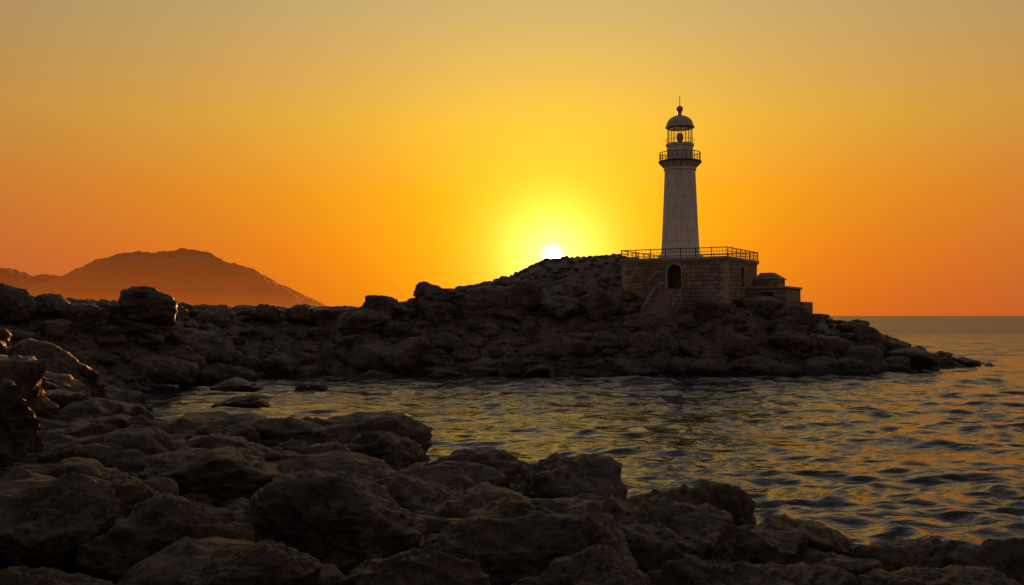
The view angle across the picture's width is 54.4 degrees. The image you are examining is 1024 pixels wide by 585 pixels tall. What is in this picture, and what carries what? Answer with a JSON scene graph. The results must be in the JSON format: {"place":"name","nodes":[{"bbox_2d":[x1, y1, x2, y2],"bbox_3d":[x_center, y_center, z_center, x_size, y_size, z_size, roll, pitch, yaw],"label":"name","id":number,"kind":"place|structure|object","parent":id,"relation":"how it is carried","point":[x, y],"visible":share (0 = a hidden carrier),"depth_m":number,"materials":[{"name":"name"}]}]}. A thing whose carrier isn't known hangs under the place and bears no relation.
{"place":"outdoors","nodes":[
{"label":"outdoors","id":0,"kind":"place"},
{"bbox_2d":[0,268,58,288],"bbox_3d":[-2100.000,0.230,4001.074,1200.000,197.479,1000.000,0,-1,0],"label":"mountain","id":1,"kind":"structure","parent":0,"point":[16,278],"depth_m":3894.67,"materials":[{"name":"brown stone"}]},
{"bbox_2d":[26,248,327,307],"bbox_3d":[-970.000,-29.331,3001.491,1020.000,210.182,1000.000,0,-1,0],"label":"mountain","id":2,"kind":"structure","parent":0,"point":[190,276],"depth_m":2746.85,"materials":[{"name":"brown stone"}]},
{"bbox_2d":[0,255,980,583],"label":"rocky ground","id":3,"kind":"structure","parent":0,"point":[574,325],"depth_m":72.48,"materials":[{"name":"stone"}]},
{"bbox_2d":[0,283,37,323],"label":"boulder","id":4,"kind":"object","parent":3,"relation":"on","point":[18,305],"visible":0.88,"depth_m":54.11,"materials":[{"name":"stone"}]},
{"bbox_2d":[0,378,44,466],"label":"boulder","id":5,"kind":"object","parent":3,"relation":"on","point":[20,436],"visible":1,"depth_m":14.08,"materials":[{"name":"stone"}]},
{"bbox_2d":[42,377,56,381],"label":"boulder","id":6,"kind":"object","parent":3,"relation":"on","point":[47,380],"visible":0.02,"depth_m":29.91,"materials":[{"name":"brown stone"}]},
{"bbox_2d":[34,293,77,321],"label":"boulder","id":7,"kind":"object","parent":3,"relation":"on","point":[50,305],"visible":0.74,"depth_m":56.12,"materials":[{"name":"stone"}]},
{"bbox_2d":[0,565,116,584],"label":"boulder","id":8,"kind":"object","parent":3,"relation":"on","point":[19,575],"visible":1,"depth_m":6.91,"materials":[{"name":"brown stone"}]},
{"bbox_2d":[0,473,123,574],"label":"boulder","id":9,"kind":"object","parent":3,"relation":"on","point":[56,523],"visible":0.77,"depth_m":8.39,"materials":[{"name":"stone"}]},
{"bbox_2d":[8,338,120,401],"bbox_3d":[-16.900,3.385,35.931,5.250,3.500,4.500,0,-1,0],"label":"boulder","id":10,"kind":"object","parent":3,"relation":"on","point":[48,352],"visible":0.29,"depth_m":34.47,"materials":[{"name":"brown stone"}]},
{"bbox_2d":[40,420,120,436],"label":"boulder","id":11,"kind":"object","parent":3,"relation":"on","point":[81,428],"visible":0.13,"depth_m":20.51,"materials":[{"name":"stone"}]},
{"bbox_2d":[35,432,125,452],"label":"boulder","id":12,"kind":"object","parent":3,"relation":"on","point":[51,440],"visible":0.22,"depth_m":17.19,"materials":[{"name":"brown stone"}]},
{"bbox_2d":[30,457,143,481],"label":"boulder","id":13,"kind":"object","parent":3,"relation":"on","point":[89,467],"visible":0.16,"depth_m":13.46,"materials":[{"name":"stone"}]},
{"bbox_2d":[83,302,121,324],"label":"boulder","id":14,"kind":"object","parent":3,"relation":"on","point":[112,309],"visible":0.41,"depth_m":59.39,"materials":[{"name":"brown stone"}]},
{"bbox_2d":[0,310,212,415],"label":"shore boulders","id":15,"kind":"object","parent":3,"relation":"on","point":[25,374],"visible":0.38,"depth_m":34.77,"materials":[{"name":"stone"}]},
{"bbox_2d":[101,477,159,515],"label":"boulder","id":16,"kind":"object","parent":3,"relation":"on","point":[130,494],"visible":0.1,"depth_m":10.57,"materials":[{"name":"brown stone"}]},
{"bbox_2d":[113,400,153,419],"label":"boulder","id":17,"kind":"object","parent":3,"relation":"on","point":[139,409],"visible":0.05,"depth_m":27.99,"materials":[{"name":"brown stone"}]},
{"bbox_2d":[118,286,177,326],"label":"boulder","id":18,"kind":"object","parent":3,"relation":"on","point":[147,304],"visible":0.91,"depth_m":58.99,"materials":[{"name":"stone"}]},
{"bbox_2d":[126,354,189,386],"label":"boulder","id":19,"kind":"object","parent":3,"relation":"on","point":[169,370],"visible":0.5,"depth_m":55.95,"materials":[{"name":"brown stone"}]},
{"bbox_2d":[76,492,254,581],"bbox_3d":[-2.880,2.211,8.651,1.470,0.980,1.260,0,-1,0],"label":"boulder","id":20,"kind":"object","parent":3,"relation":"on","point":[120,548],"visible":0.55,"depth_m":8.15,"materials":[{"name":"stone"}]},
{"bbox_2d":[139,446,281,506],"bbox_3d":[-4.274,2.709,14.166,1.960,1.000,1.597,0,-1,-16],"label":"boulder","id":21,"kind":"object","parent":3,"relation":"on","point":[219,476],"visible":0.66,"depth_m":13.62,"materials":[{"name":"stone"}]},
{"bbox_2d":[155,410,265,433],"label":"boulder","id":22,"kind":"object","parent":3,"relation":"on","point":[191,421],"visible":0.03,"depth_m":24.33,"materials":[{"name":"brown stone"}]},
{"bbox_2d":[176,435,264,457],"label":"boulder","id":23,"kind":"object","parent":3,"relation":"on","point":[209,442],"visible":0.23,"depth_m":19.57,"materials":[{"name":"stone"}]},
{"bbox_2d":[177,539,322,584],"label":"boulder","id":24,"kind":"object","parent":3,"relation":"on","point":[266,562],"visible":0.98,"depth_m":6.87,"materials":[{"name":"stone"}]},
{"bbox_2d":[249,304,280,322],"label":"boulder","id":25,"kind":"object","parent":3,"relation":"on","point":[267,313],"visible":0.99,"depth_m":73.33,"materials":[{"name":"stone"}]},
{"bbox_2d":[285,304,314,323],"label":"boulder","id":26,"kind":"object","parent":3,"relation":"on","point":[298,313],"visible":0.73,"depth_m":74.03,"materials":[{"name":"stone"}]},
{"bbox_2d":[233,470,428,575],"bbox_3d":[-1.690,2.403,10.190,2.100,1.271,1.732,0,-1,14],"label":"boulder","id":27,"kind":"object","parent":3,"relation":"on","point":[346,523],"visible":0.77,"depth_m":9.48,"materials":[{"name":"stone"}]},
{"bbox_2d":[276,451,395,481],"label":"boulder","id":28,"kind":"object","parent":3,"relation":"on","point":[362,466],"visible":0.22,"depth_m":16.86,"materials":[{"name":"stone"}]},
{"bbox_2d":[299,411,432,461],"bbox_3d":[-3.940,3.711,22.920,4.095,1.755,2.730,0,-1,0],"label":"boulder","id":29,"kind":"object","parent":3,"relation":"on","point":[342,429],"visible":0.27,"depth_m":23.01,"materials":[{"name":"brown stone"}]},
{"bbox_2d":[358,370,399,376],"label":"sea rock","id":30,"kind":"object","parent":3,"relation":"on","point":[371,373],"visible":0.35,"depth_m":65.92,"materials":[{"name":"stone"}]},
{"bbox_2d":[363,295,404,317],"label":"boulder","id":31,"kind":"object","parent":3,"relation":"on","point":[391,306],"visible":0.74,"depth_m":75.15,"materials":[{"name":"stone"}]},
{"bbox_2d":[350,431,426,470],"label":"boulder","id":32,"kind":"object","parent":3,"relation":"on","point":[394,451],"visible":0.58,"depth_m":21.14,"materials":[{"name":"brown stone"}]},
{"bbox_2d":[336,548,490,584],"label":"boulder","id":33,"kind":"object","parent":3,"relation":"on","point":[424,566],"visible":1,"depth_m":7.42,"materials":[{"name":"stone"}]},
{"bbox_2d":[0,408,858,581],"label":"shore rubble","id":34,"kind":"object","parent":3,"relation":"on","point":[295,446],"visible":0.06,"depth_m":20.50,"materials":[{"name":"brown stone"}]},
{"bbox_2d":[413,281,463,302],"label":"boulder","id":35,"kind":"object","parent":3,"relation":"on","point":[427,290],"visible":0.64,"depth_m":75.91,"materials":[{"name":"brown stone"}]},
{"bbox_2d":[0,380,883,584],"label":"shore rocks","id":36,"kind":"object","parent":3,"relation":"on","point":[142,438],"visible":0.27,"depth_m":15.58,"materials":[{"name":"stone"}]},
{"bbox_2d":[429,481,457,491],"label":"boulder","id":37,"kind":"object","parent":3,"relation":"on","point":[447,488],"visible":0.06,"depth_m":14.63,"materials":[{"name":"brown stone"}]},
{"bbox_2d":[426,368,471,377],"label":"sea rock","id":38,"kind":"object","parent":3,"relation":"on","point":[440,373],"visible":0.41,"depth_m":65.96,"materials":[{"name":"stone"}]},
{"bbox_2d":[423,446,527,483],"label":"boulder","id":39,"kind":"object","parent":3,"relation":"on","point":[506,463],"visible":0.12,"depth_m":18.50,"materials":[{"name":"brown stone"}]},
{"bbox_2d":[432,481,530,518],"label":"boulder","id":40,"kind":"object","parent":3,"relation":"on","point":[460,504],"visible":0.27,"depth_m":12.44,"materials":[{"name":"stone"}]},
{"bbox_2d":[2,253,982,391],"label":"headland rubble","id":41,"kind":"object","parent":3,"relation":"on","point":[267,346],"visible":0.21,"depth_m":72.03,"materials":[{"name":"stone"}]},
{"bbox_2d":[32,255,994,386],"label":"headland boulders","id":42,"kind":"object","parent":3,"relation":"on","point":[349,327],"visible":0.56,"depth_m":70.83,"materials":[{"name":"brown stone"}]},
{"bbox_2d":[420,497,639,584],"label":"boulder","id":43,"kind":"object","parent":3,"relation":"on","point":[505,541],"visible":0.66,"depth_m":8.98,"materials":[{"name":"stone"}]},
{"bbox_2d":[514,452,627,499],"bbox_3d":[1.020,3.466,16.924,1.995,1.425,1.710,0,-1,0],"label":"boulder","id":44,"kind":"object","parent":3,"relation":"on","point":[555,475],"visible":0.52,"depth_m":16.67,"materials":[{"name":"stone"}]},
{"bbox_2d":[512,545,650,584],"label":"boulder","id":45,"kind":"object","parent":3,"relation":"on","point":[597,565],"visible":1,"depth_m":7.77,"materials":[{"name":"brown stone"}]},
{"bbox_2d":[568,493,737,572],"bbox_3d":[1.320,2.925,10.935,2.415,1.380,2.070,0,-1,0],"label":"boulder","id":46,"kind":"object","parent":3,"relation":"on","point":[658,532],"visible":0.42,"depth_m":10.67,"materials":[{"name":"stone"}]},
{"bbox_2d":[625,482,756,525],"bbox_3d":[2.646,3.497,14.978,2.221,1.538,1.684,1,-2,-32],"label":"boulder","id":47,"kind":"object","parent":3,"relation":"on","point":[738,503],"visible":0.3,"depth_m":14.34,"materials":[{"name":"stone"}]},
{"bbox_2d":[620,96,812,317],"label":"lighthouse","id":48,"kind":"object","parent":3,"relation":"on","point":[675,275],"visible":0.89,"depth_m":79.31,"materials":[{"name":"stone"}]},
{"bbox_2d":[669,265,680,288],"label":"door","id":49,"kind":"structure","parent":48,"relation":"in","point":[675,271],"depth_m":78.03,"materials":[{"name":"brown wood"}]},
{"bbox_2d":[762,292,773,297],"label":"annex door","id":50,"kind":"structure","parent":48,"relation":"in","point":[771,294],"depth_m":78.91,"materials":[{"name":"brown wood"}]},
{"bbox_2d":[647,554,794,584],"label":"boulder","id":51,"kind":"object","parent":3,"relation":"on","point":[688,569],"visible":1,"depth_m":9.25,"materials":[{"name":"brown stone"}]},
{"bbox_2d":[729,524,807,564],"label":"boulder","id":52,"kind":"object","parent":3,"relation":"on","point":[758,545],"visible":0.38,"depth_m":12.09,"materials":[{"name":"stone"}]},
{"bbox_2d":[760,329,810,351],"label":"boulder","id":53,"kind":"object","parent":3,"relation":"on","point":[790,340],"visible":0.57,"depth_m":71.75,"materials":[{"name":"stone"}]},
{"bbox_2d":[757,513,858,556],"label":"boulder","id":54,"kind":"object","parent":3,"relation":"on","point":[820,537],"visible":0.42,"depth_m":13.52,"materials":[{"name":"stone"}]},
{"bbox_2d":[765,561,859,584],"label":"boulder","id":55,"kind":"object","parent":3,"relation":"on","point":[800,573],"visible":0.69,"depth_m":9.81,"materials":[{"name":"brown stone"}]},
{"bbox_2d":[848,536,956,571],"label":"boulder","id":56,"kind":"object","parent":3,"relation":"on","point":[890,555],"visible":0.46,"depth_m":12.80,"materials":[{"name":"stone"}]},
{"bbox_2d":[858,564,1021,584],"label":"boulder","id":57,"kind":"object","parent":3,"relation":"on","point":[950,574],"visible":0.99,"depth_m":9.46,"materials":[{"name":"stone"}]},
{"bbox_2d":[941,537,1023,584],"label":"boulder","id":58,"kind":"object","parent":3,"relation":"on","point":[1005,557],"visible":0.67,"depth_m":12.01,"materials":[{"name":"stone"}]},
{"bbox_2d":[0,0,1023,315],"label":"sky","id":59,"kind":"structure","parent":0,"point":[869,154],"materials":[{"name":"orange"}]},
{"bbox_2d":[141,316,1023,547],"bbox_3d":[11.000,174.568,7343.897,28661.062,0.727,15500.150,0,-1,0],"label":"sea water","id":60,"kind":"structure","parent":0,"point":[865,459],"depth_m":37.55,"materials":[{"name":"black liquid"}]},
{"bbox_2d":[210,377,263,390],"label":"sea rock","id":61,"kind":"object","parent":60,"relation":"in","point":[236,384],"visible":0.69,"depth_m":55.21,"materials":[{"name":"stone"}]},
{"bbox_2d":[211,394,269,407],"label":"sea rock","id":62,"kind":"object","parent":60,"relation":"in","point":[252,400],"visible":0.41,"depth_m":44.54,"materials":[{"name":"stone"}]},
{"bbox_2d":[294,380,328,390],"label":"sea rock","id":63,"kind":"object","parent":60,"relation":"in","point":[320,385],"visible":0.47,"depth_m":54.94,"materials":[{"name":"brown stone"}]}
]}

